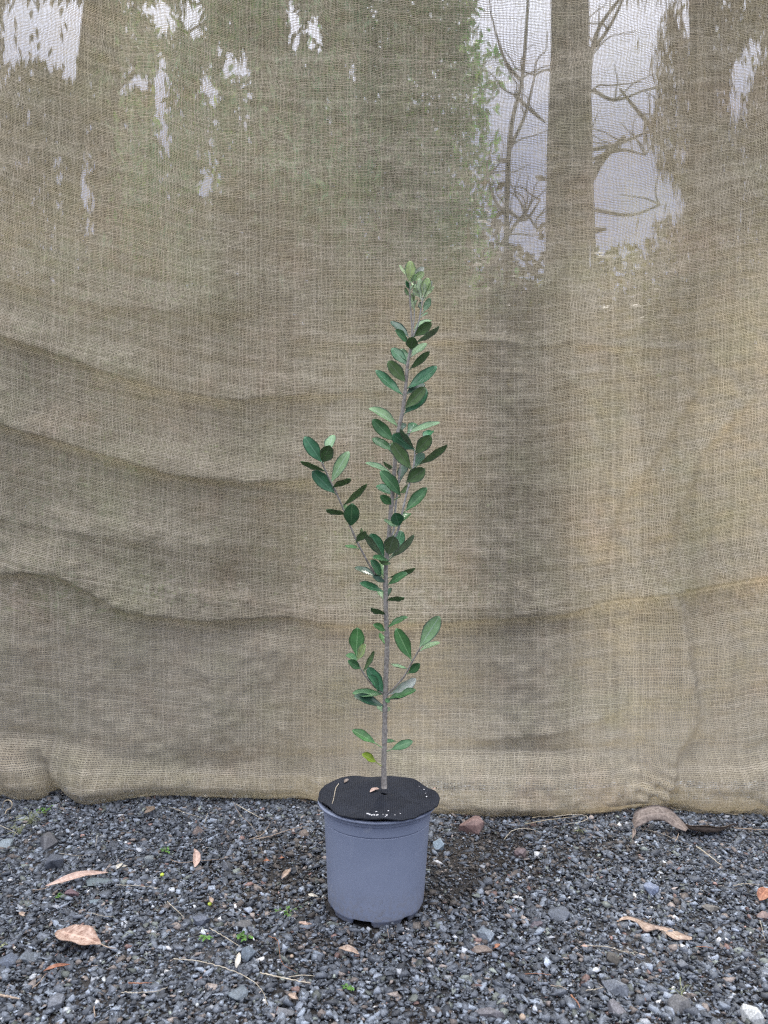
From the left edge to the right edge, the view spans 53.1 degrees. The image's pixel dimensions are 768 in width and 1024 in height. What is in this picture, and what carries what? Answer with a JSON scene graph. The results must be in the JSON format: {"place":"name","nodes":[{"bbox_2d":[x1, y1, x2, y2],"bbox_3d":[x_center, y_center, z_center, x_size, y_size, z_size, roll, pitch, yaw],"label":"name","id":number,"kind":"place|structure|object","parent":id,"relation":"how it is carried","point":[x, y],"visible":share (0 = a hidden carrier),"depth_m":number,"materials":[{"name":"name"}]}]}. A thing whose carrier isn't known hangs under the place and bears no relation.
{"place":"outdoors","nodes":[
{"label":"outdoors","id":0,"kind":"place"},
{"bbox_2d":[0,0,766,502],"label":"sky","id":1,"kind":"structure","parent":0,"point":[19,7],"materials":[{"name":"white"}]},
{"bbox_2d":[0,780,767,1023],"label":"gravel","id":2,"kind":"structure","parent":0,"point":[699,1012],"depth_m":1.20,"materials":[{"name":"grey gravel"}]},
{"bbox_2d":[0,838,12,847],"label":"rock","id":3,"kind":"object","parent":2,"relation":"on","point":[6,843],"visible":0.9,"depth_m":1.46,"materials":[{"name":"grey stone"}]},
{"bbox_2d":[2,799,12,813],"bbox_3d":[-0.798,0.617,1.614,0.039,0.026,0.016,0,0,33],"label":"hessian thread","id":4,"kind":"object","parent":2,"relation":"on","point":[9,808],"visible":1,"depth_m":1.61},
{"bbox_2d":[0,994,19,998],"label":"twig","id":5,"kind":"object","parent":2,"relation":"on","point":[7,996],"visible":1,"depth_m":0.99,"materials":[{"name":"brown wood"}]},
{"bbox_2d":[6,823,27,836],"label":"weed","id":6,"kind":"object","parent":2,"relation":"on","point":[19,831],"visible":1,"depth_m":1.51,"materials":[{"name":"green plant"}]},
{"bbox_2d":[17,952,39,964],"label":"rock","id":7,"kind":"object","parent":2,"relation":"on","point":[27,957],"visible":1,"depth_m":1.09,"materials":[{"name":"grey stone"}]},
{"bbox_2d":[15,808,42,823],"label":"weed","id":8,"kind":"object","parent":2,"relation":"on","point":[30,819],"visible":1,"depth_m":1.56,"materials":[{"name":"green plant"}]},
{"bbox_2d":[36,805,53,815],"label":"weed","id":9,"kind":"object","parent":2,"relation":"on","point":[43,809],"visible":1,"depth_m":1.60,"materials":[{"name":"green plant"}]},
{"bbox_2d":[40,832,57,849],"bbox_3d":[-0.642,0.630,1.469,0.032,0.035,0.044,-8,10,-28],"label":"rock","id":10,"kind":"object","parent":2,"relation":"on","point":[49,840],"visible":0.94,"depth_m":1.46,"materials":[{"name":"grey stone"}]},
{"bbox_2d":[44,854,63,869],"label":"rock","id":11,"kind":"object","parent":2,"relation":"on","point":[55,861],"visible":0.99,"depth_m":1.37,"materials":[{"name":"grey stone"}]},
{"bbox_2d":[47,993,64,1009],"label":"rock","id":12,"kind":"object","parent":2,"relation":"on","point":[56,1001],"visible":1,"depth_m":0.98,"materials":[{"name":"grey stone"}]},
{"bbox_2d":[43,963,69,971],"bbox_3d":[-0.448,0.624,1.054,0.034,0.009,0.012,0,0,-28],"label":"bark strip","id":13,"kind":"object","parent":2,"relation":"on","point":[55,965],"visible":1,"depth_m":1.05,"materials":[{"name":"orange plant"}]},
{"bbox_2d":[64,889,78,897],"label":"rock","id":14,"kind":"object","parent":2,"relation":"on","point":[71,892],"visible":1,"depth_m":1.27,"materials":[{"name":"stone"}]},
{"bbox_2d":[46,870,107,885],"bbox_3d":[-0.521,0.621,1.309,0.100,0.015,0.016,0,0,-30],"label":"gum leaf","id":15,"kind":"object","parent":2,"relation":"on","point":[73,875],"visible":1,"depth_m":1.31,"materials":[{"name":"brown plant"}]},
{"bbox_2d":[84,899,100,904],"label":"rock","id":16,"kind":"object","parent":2,"relation":"on","point":[94,901],"visible":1,"depth_m":1.25,"materials":[{"name":"grey stone"}]},
{"bbox_2d":[86,877,112,886],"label":"rock","id":17,"kind":"object","parent":2,"relation":"on","point":[90,881],"visible":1,"depth_m":1.31,"materials":[{"name":"grey stone"}]},
{"bbox_2d":[128,982,151,983],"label":"twig","id":18,"kind":"object","parent":2,"relation":"on","point":[137,982],"visible":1,"depth_m":1.02,"materials":[{"name":"brown wood"}]},
{"bbox_2d":[121,987,166,992],"bbox_3d":[-0.314,0.628,1.007,0.060,0.003,0.010,0,0,-10],"label":"straw","id":19,"kind":"object","parent":2,"relation":"on","point":[141,992],"visible":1,"depth_m":1.00,"materials":[{"name":"beige plant"}]},
{"bbox_2d":[144,855,153,864],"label":"rock","id":20,"kind":"object","parent":2,"relation":"on","point":[147,858],"visible":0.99,"depth_m":1.40,"materials":[{"name":"grey stone"}]},
{"bbox_2d":[144,806,154,813],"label":"dry leaf","id":21,"kind":"object","parent":2,"relation":"on","point":[150,808],"visible":1,"depth_m":1.61,"materials":[{"name":"beige plant"}]},
{"bbox_2d":[160,847,169,853],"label":"weed","id":22,"kind":"object","parent":2,"relation":"on","point":[162,849],"visible":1,"depth_m":1.43,"materials":[{"name":"green plant"}]},
{"bbox_2d":[193,848,200,866],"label":"dry leaf","id":23,"kind":"object","parent":2,"relation":"on","point":[196,857],"visible":1,"depth_m":1.38,"materials":[{"name":"brown plant"}]},
{"bbox_2d":[192,826,203,836],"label":"rock","id":24,"kind":"object","parent":2,"relation":"on","point":[197,830],"visible":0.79,"depth_m":1.51,"materials":[{"name":"stone"}]},
{"bbox_2d":[193,914,210,925],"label":"rock","id":25,"kind":"object","parent":2,"relation":"on","point":[201,919],"visible":1,"depth_m":1.19,"materials":[{"name":"grey stone"}]},
{"bbox_2d":[198,935,212,941],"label":"weed","id":26,"kind":"object","parent":2,"relation":"on","point":[204,937],"visible":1,"depth_m":1.13,"materials":[{"name":"green plant"}]},
{"bbox_2d":[210,928,239,946],"bbox_3d":[-0.236,0.627,1.135,0.073,0.003,0.003,0,0,42],"label":"straw","id":27,"kind":"object","parent":2,"relation":"on","point":[223,936],"visible":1,"depth_m":1.14,"materials":[{"name":"beige plant"}]},
{"bbox_2d":[222,861,233,873],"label":"rock","id":28,"kind":"object","parent":2,"relation":"on","point":[226,866],"visible":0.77,"depth_m":1.36,"materials":[{"name":"grey stone"}]},
{"bbox_2d":[227,985,248,1001],"bbox_3d":[-0.191,0.635,1.007,0.027,0.020,0.022,7,4,-17],"label":"rock","id":29,"kind":"object","parent":2,"relation":"on","point":[239,993],"visible":1,"depth_m":1.00,"materials":[{"name":"grey stone"}]},
{"bbox_2d":[235,953,240,967],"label":"dry leaf","id":30,"kind":"object","parent":2,"relation":"on","point":[238,959],"visible":1,"depth_m":1.07,"materials":[{"name":"white plant"}]},
{"bbox_2d":[231,920,251,929],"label":"rock","id":31,"kind":"object","parent":2,"relation":"on","point":[241,924],"visible":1,"depth_m":1.17,"materials":[{"name":"grey stone"}]},
{"bbox_2d":[241,946,255,961],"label":"rock","id":32,"kind":"object","parent":2,"relation":"on","point":[248,953],"visible":1,"depth_m":1.09,"materials":[{"name":"grey stone"}]},
{"bbox_2d":[257,826,306,838],"bbox_3d":[-0.198,0.628,1.506,0.116,0.004,0.008,0,0,-33],"label":"straw","id":33,"kind":"object","parent":2,"relation":"on","point":[280,832],"visible":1,"depth_m":1.50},
{"bbox_2d":[260,972,309,982],"bbox_3d":[-0.135,0.628,1.036,0.074,0.004,0.006,0,0,19],"label":"straw","id":34,"kind":"object","parent":2,"relation":"on","point":[281,977],"visible":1,"depth_m":1.03,"materials":[{"name":"beige plant"}]},
{"bbox_2d":[276,1007,294,1016],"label":"rock","id":35,"kind":"object","parent":2,"relation":"on","point":[289,1012],"visible":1,"depth_m":0.97,"materials":[{"name":"grey stone"}]},
{"bbox_2d":[274,906,300,916],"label":"weed","id":36,"kind":"object","parent":2,"relation":"on","point":[286,910],"visible":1,"depth_m":1.21,"materials":[{"name":"green plant"}]},
{"bbox_2d":[288,992,298,999],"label":"dry leaf","id":37,"kind":"object","parent":2,"relation":"on","point":[293,995],"visible":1,"depth_m":0.99,"materials":[{"name":"brown plant"}]},
{"bbox_2d":[299,921,310,924],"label":"dry leaf","id":38,"kind":"object","parent":2,"relation":"on","point":[304,922],"visible":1,"depth_m":1.17,"materials":[{"name":"beige plant"}]},
{"bbox_2d":[341,983,353,990],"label":"weed","id":39,"kind":"object","parent":2,"relation":"on","point":[349,987],"visible":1,"depth_m":1.02,"materials":[{"name":"green plant"}]},
{"bbox_2d":[339,944,358,953],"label":"dry leaf","id":40,"kind":"object","parent":2,"relation":"on","point":[348,948],"visible":1,"depth_m":1.09,"materials":[{"name":"beige plant"}]},
{"bbox_2d":[0,0,767,817],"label":"burlap screen","id":41,"kind":"object","parent":2,"relation":"on","point":[698,760],"visible":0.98,"depth_m":1.69,"materials":[{"name":"beige fabric"}]},
{"bbox_2d":[458,816,484,835],"bbox_3d":[0.175,0.631,1.538,0.050,0.042,0.042,0,0,15],"label":"rock","id":42,"kind":"object","parent":2,"relation":"on","point":[474,824],"visible":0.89,"depth_m":1.52,"materials":[{"name":"pink stone"}]},
{"bbox_2d":[473,945,492,954],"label":"rock","id":43,"kind":"object","parent":2,"relation":"on","point":[479,949],"visible":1,"depth_m":1.11,"materials":[{"name":"beige stone"}]},
{"bbox_2d":[477,927,494,942],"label":"rock","id":44,"kind":"object","parent":2,"relation":"on","point":[485,933],"visible":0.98,"depth_m":1.14,"materials":[{"name":"grey stone"}]},
{"bbox_2d":[475,1007,504,1018],"bbox_3d":[0.134,0.634,0.971,0.038,0.016,0.016,-4,0,15],"label":"rock","id":45,"kind":"object","parent":2,"relation":"on","point":[489,1012],"visible":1,"depth_m":0.96,"materials":[{"name":"grey stone"}]},
{"bbox_2d":[519,1013,525,1020],"bbox_3d":[0.172,0.628,0.956,0.008,0.007,0.008,0,0,0],"label":"berry","id":46,"kind":"object","parent":2,"relation":"on","point":[522,1016],"visible":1,"depth_m":0.95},
{"bbox_2d":[530,917,542,927],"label":"rock","id":47,"kind":"object","parent":2,"relation":"on","point":[538,923],"visible":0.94,"depth_m":1.18,"materials":[{"name":"stone"}]},
{"bbox_2d":[525,816,576,824],"bbox_3d":[0.342,0.624,1.560,0.128,0.004,0.004,0,0,-19],"label":"straw","id":48,"kind":"object","parent":2,"relation":"on","point":[548,819],"visible":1,"depth_m":1.56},
{"bbox_2d":[548,906,569,922],"bbox_3d":[0.277,0.633,1.207,0.037,0.020,0.029,-1,0,-23],"label":"rock","id":49,"kind":"object","parent":2,"relation":"on","point":[560,913],"visible":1,"depth_m":1.20,"materials":[{"name":"grey stone"}]},
{"bbox_2d":[553,814,587,823],"bbox_3d":[0.384,0.624,1.565,0.066,0.004,0.043,0,0,-14],"label":"straw","id":50,"kind":"object","parent":2,"relation":"on","point":[572,814],"visible":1,"depth_m":1.58,"materials":[{"name":"beige plant"}]},
{"bbox_2d":[606,952,619,966],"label":"rock","id":51,"kind":"object","parent":2,"relation":"on","point":[611,957],"visible":1,"depth_m":1.08,"materials":[{"name":"grey stone"}]},
{"bbox_2d":[601,979,628,997],"bbox_3d":[0.306,0.633,1.019,0.040,0.024,0.019,-6,-11,38],"label":"rock","id":52,"kind":"object","parent":2,"relation":"on","point":[613,986],"visible":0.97,"depth_m":1.01,"materials":[{"name":"grey stone"}]},
{"bbox_2d":[607,998,625,1019],"bbox_3d":[0.296,0.633,0.978,0.020,0.019,0.025,3,-2,-23],"label":"rock","id":53,"kind":"object","parent":2,"relation":"on","point":[614,1006],"visible":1,"depth_m":0.97,"materials":[{"name":"grey stone"}]},
{"bbox_2d":[643,882,658,895],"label":"rock","id":54,"kind":"object","parent":2,"relation":"on","point":[650,888],"visible":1,"depth_m":1.28,"materials":[{"name":"grey stone"}]},
{"bbox_2d":[617,916,691,939],"bbox_3d":[0.409,0.629,1.167,0.109,0.009,0.032,0,0,30],"label":"dry leaf","id":55,"kind":"object","parent":2,"relation":"on","point":[649,927],"visible":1,"depth_m":1.16,"materials":[{"name":"beige plant"}]},
{"bbox_2d":[632,805,687,835],"bbox_3d":[0.537,0.609,1.514,0.120,0.049,0.042,0,0,-7],"label":"dry leaf","id":56,"kind":"object","parent":2,"relation":"on","point":[644,815],"visible":1,"depth_m":1.52,"materials":[{"name":"brown plant"}]},
{"bbox_2d":[667,994,690,1015],"bbox_3d":[0.379,0.631,0.985,0.031,0.018,0.029,7,0,11],"label":"rock","id":57,"kind":"object","parent":2,"relation":"on","point":[678,1002],"visible":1,"depth_m":0.98,"materials":[{"name":"grey stone"}]},
{"bbox_2d":[676,959,688,969],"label":"rock","id":58,"kind":"object","parent":2,"relation":"on","point":[681,964],"visible":1,"depth_m":1.07,"materials":[{"name":"grey stone"}]},
{"bbox_2d":[696,846,720,864],"bbox_3d":[0.593,0.627,1.406,0.004,0.005,0.080,0,0,-9],"label":"straw","id":59,"kind":"object","parent":2,"relation":"on","point":[707,854],"visible":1,"depth_m":1.41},
{"bbox_2d":[685,823,734,831],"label":"dry leaf","id":60,"kind":"object","parent":2,"relation":"on","point":[703,828],"visible":0.92,"depth_m":1.50,"materials":[{"name":"brown plant"}]},
{"bbox_2d":[701,904,719,911],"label":"rock","id":61,"kind":"object","parent":2,"relation":"on","point":[709,908],"visible":1,"depth_m":1.23,"materials":[{"name":"grey stone"}]},
{"bbox_2d":[756,911,767,921],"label":"rock","id":62,"kind":"object","parent":2,"relation":"on","point":[763,915],"visible":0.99,"depth_m":1.20,"materials":[{"name":"pink stone"}]},
{"bbox_2d":[757,887,767,900],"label":"dry leaf","id":63,"kind":"object","parent":2,"relation":"on","point":[762,893],"visible":1,"depth_m":1.25,"materials":[{"name":"brown plant"}]},
{"bbox_2d":[0,529,767,1023],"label":"ground","id":64,"kind":"structure","parent":0,"point":[366,925],"depth_m":2.10,"materials":[{"name":"grey gravel"}]},
{"bbox_2d":[0,953,18,968],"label":"rock","id":65,"kind":"object","parent":64,"relation":"on","point":[9,959],"visible":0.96,"depth_m":1.08,"materials":[{"name":"grey stone"}]},
{"bbox_2d":[0,161,159,626],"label":"bush","id":66,"kind":"object","parent":64,"relation":"on","point":[45,400],"visible":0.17,"depth_m":4.40,"materials":[{"name":"green plant"}]},
{"bbox_2d":[55,924,115,948],"bbox_3d":[-0.439,0.619,1.118,0.113,0.017,0.040,0,0,17],"label":"dry leaf","id":67,"kind":"object","parent":64,"relation":"on","point":[81,934],"visible":1,"depth_m":1.12,"materials":[{"name":"beige plant"}]},
{"bbox_2d":[0,0,200,585],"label":"gum tree","id":68,"kind":"object","parent":64,"relation":"on","point":[80,80],"visible":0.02,"depth_m":6.53,"materials":[{"name":"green plant"}]},
{"bbox_2d":[0,0,215,600],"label":"gum tree","id":69,"kind":"object","parent":64,"relation":"on","point":[94,79],"visible":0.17,"depth_m":4.96,"materials":[{"name":"green plant"}]},
{"bbox_2d":[0,177,295,631],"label":"bush","id":70,"kind":"object","parent":64,"relation":"on","point":[95,430],"visible":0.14,"depth_m":4.36,"materials":[{"name":"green plant"}]},
{"bbox_2d":[173,958,267,1004],"bbox_3d":[-0.215,0.627,1.042,0.180,0.004,0.026,0,0,34],"label":"straw","id":71,"kind":"object","parent":64,"relation":"on","point":[222,967],"visible":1,"depth_m":1.06,"materials":[{"name":"beige plant"}]},
{"bbox_2d":[33,116,421,630],"bbox_3d":[-0.819,-0.665,4.512,2.095,2.638,1.829,0,0,0],"label":"bush","id":72,"kind":"object","parent":64,"relation":"on","point":[218,287],"visible":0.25,"depth_m":4.10,"materials":[{"name":"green plant"}]},
{"bbox_2d":[80,0,396,607],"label":"gum tree","id":73,"kind":"object","parent":64,"relation":"on","point":[248,65],"visible":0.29,"depth_m":4.45,"materials":[{"name":"green plant"}]},
{"bbox_2d":[235,930,252,941],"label":"weed","id":74,"kind":"object","parent":64,"relation":"on","point":[243,936],"visible":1,"depth_m":1.14,"materials":[{"name":"green plant"}]},
{"bbox_2d":[281,869,290,878],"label":"dry leaf","id":75,"kind":"object","parent":64,"relation":"on","point":[285,872],"visible":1,"depth_m":1.32,"materials":[{"name":"beige plant"}]},
{"bbox_2d":[298,829,308,839],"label":"rock","id":76,"kind":"object","parent":64,"relation":"on","point":[304,833],"visible":0.81,"depth_m":1.50,"materials":[{"name":"beige stone"}]},
{"bbox_2d":[318,794,434,927],"bbox_3d":[-0.012,0.551,1.250,0.193,0.171,0.193,1,0,0],"label":"plant pot","id":77,"kind":"object","parent":64,"relation":"on","point":[376,871],"visible":0.73,"depth_m":1.18,"materials":[{"name":"grey plastic"}]},
{"bbox_2d":[301,261,446,788],"bbox_3d":[-0.017,0.020,1.241,0.234,0.857,0.091,0,0,-6],"label":"potted shrub","id":78,"kind":"object","parent":77,"relation":"in","point":[398,447],"visible":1,"depth_m":1.24,"materials":[{"name":"green plant"}]},
{"bbox_2d":[318,776,439,820],"bbox_3d":[-0.008,0.462,1.249,0.198,0.014,0.198,0,0,0],"label":"weed mat","id":79,"kind":"object","parent":77,"relation":"on","point":[354,797],"visible":0.96,"depth_m":1.24,"materials":[{"name":"black fabric"}]},
{"bbox_2d":[226,179,554,626],"bbox_3d":[0.106,-0.698,4.709,2.056,2.692,1.820,0,0,0],"label":"bush","id":80,"kind":"object","parent":64,"relation":"on","point":[439,226],"visible":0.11,"depth_m":4.44,"materials":[{"name":"green plant"}]},
{"bbox_2d":[288,0,515,568],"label":"gum tree","id":81,"kind":"object","parent":64,"relation":"on","point":[432,89],"visible":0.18,"depth_m":5.22,"materials":[{"name":"green plant"}]},
{"bbox_2d":[433,838,443,851],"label":"rock","id":82,"kind":"object","parent":64,"relation":"on","point":[438,844],"visible":0.84,"depth_m":1.45,"materials":[{"name":"grey stone"}]},
{"bbox_2d":[465,0,574,614],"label":"bare sapling","id":83,"kind":"object","parent":64,"relation":"on","point":[516,102],"visible":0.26,"depth_m":4.69,"materials":[{"name":"brown plant"}]},
{"bbox_2d":[514,848,525,858],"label":"rock","id":84,"kind":"object","parent":64,"relation":"on","point":[518,852],"visible":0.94,"depth_m":1.42,"materials":[{"name":"stone"}]},
{"bbox_2d":[344,135,707,643],"bbox_3d":[0.792,-0.594,4.405,2.064,2.516,1.847,0,0,0],"label":"bush","id":85,"kind":"object","parent":64,"relation":"on","point":[586,340],"visible":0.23,"depth_m":4.00,"materials":[{"name":"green plant"}]},
{"bbox_2d":[531,0,625,612],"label":"gum tree","id":86,"kind":"object","parent":64,"relation":"on","point":[564,52],"visible":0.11,"depth_m":4.88,"materials":[{"name":"brown plant"}]},
{"bbox_2d":[464,227,767,625],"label":"bush","id":87,"kind":"object","parent":64,"relation":"on","point":[692,487],"visible":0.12,"depth_m":4.28,"materials":[{"name":"green plant"}]},
{"bbox_2d":[556,0,684,587],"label":"bare sapling","id":88,"kind":"object","parent":64,"relation":"on","point":[589,63],"visible":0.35,"depth_m":4.59,"materials":[{"name":"brown plant"}]},
{"bbox_2d":[592,128,767,629],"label":"bush","id":89,"kind":"object","parent":64,"relation":"on","point":[718,380],"visible":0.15,"depth_m":4.23,"materials":[{"name":"green plant"}]},
{"bbox_2d":[610,0,767,599],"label":"gum tree","id":90,"kind":"object","parent":64,"relation":"on","point":[715,64],"visible":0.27,"depth_m":4.91,"materials":[{"name":"green plant"}]},
{"bbox_2d":[656,0,767,332],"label":"gum tree","id":91,"kind":"object","parent":64,"relation":"on","point":[737,56],"visible":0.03,"depth_m":6.12,"materials":[{"name":"green plant"}]},
{"bbox_2d":[734,827,767,829],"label":"twig","id":92,"kind":"object","parent":64,"relation":"on","point":[751,829],"visible":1,"depth_m":1.51,"materials":[{"name":"brown wood"}]},
{"bbox_2d":[740,1003,764,1023],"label":"rock","id":93,"kind":"object","parent":64,"relation":"on","point":[753,1014],"visible":1,"depth_m":0.96,"materials":[{"name":"white stone"}]}
]}

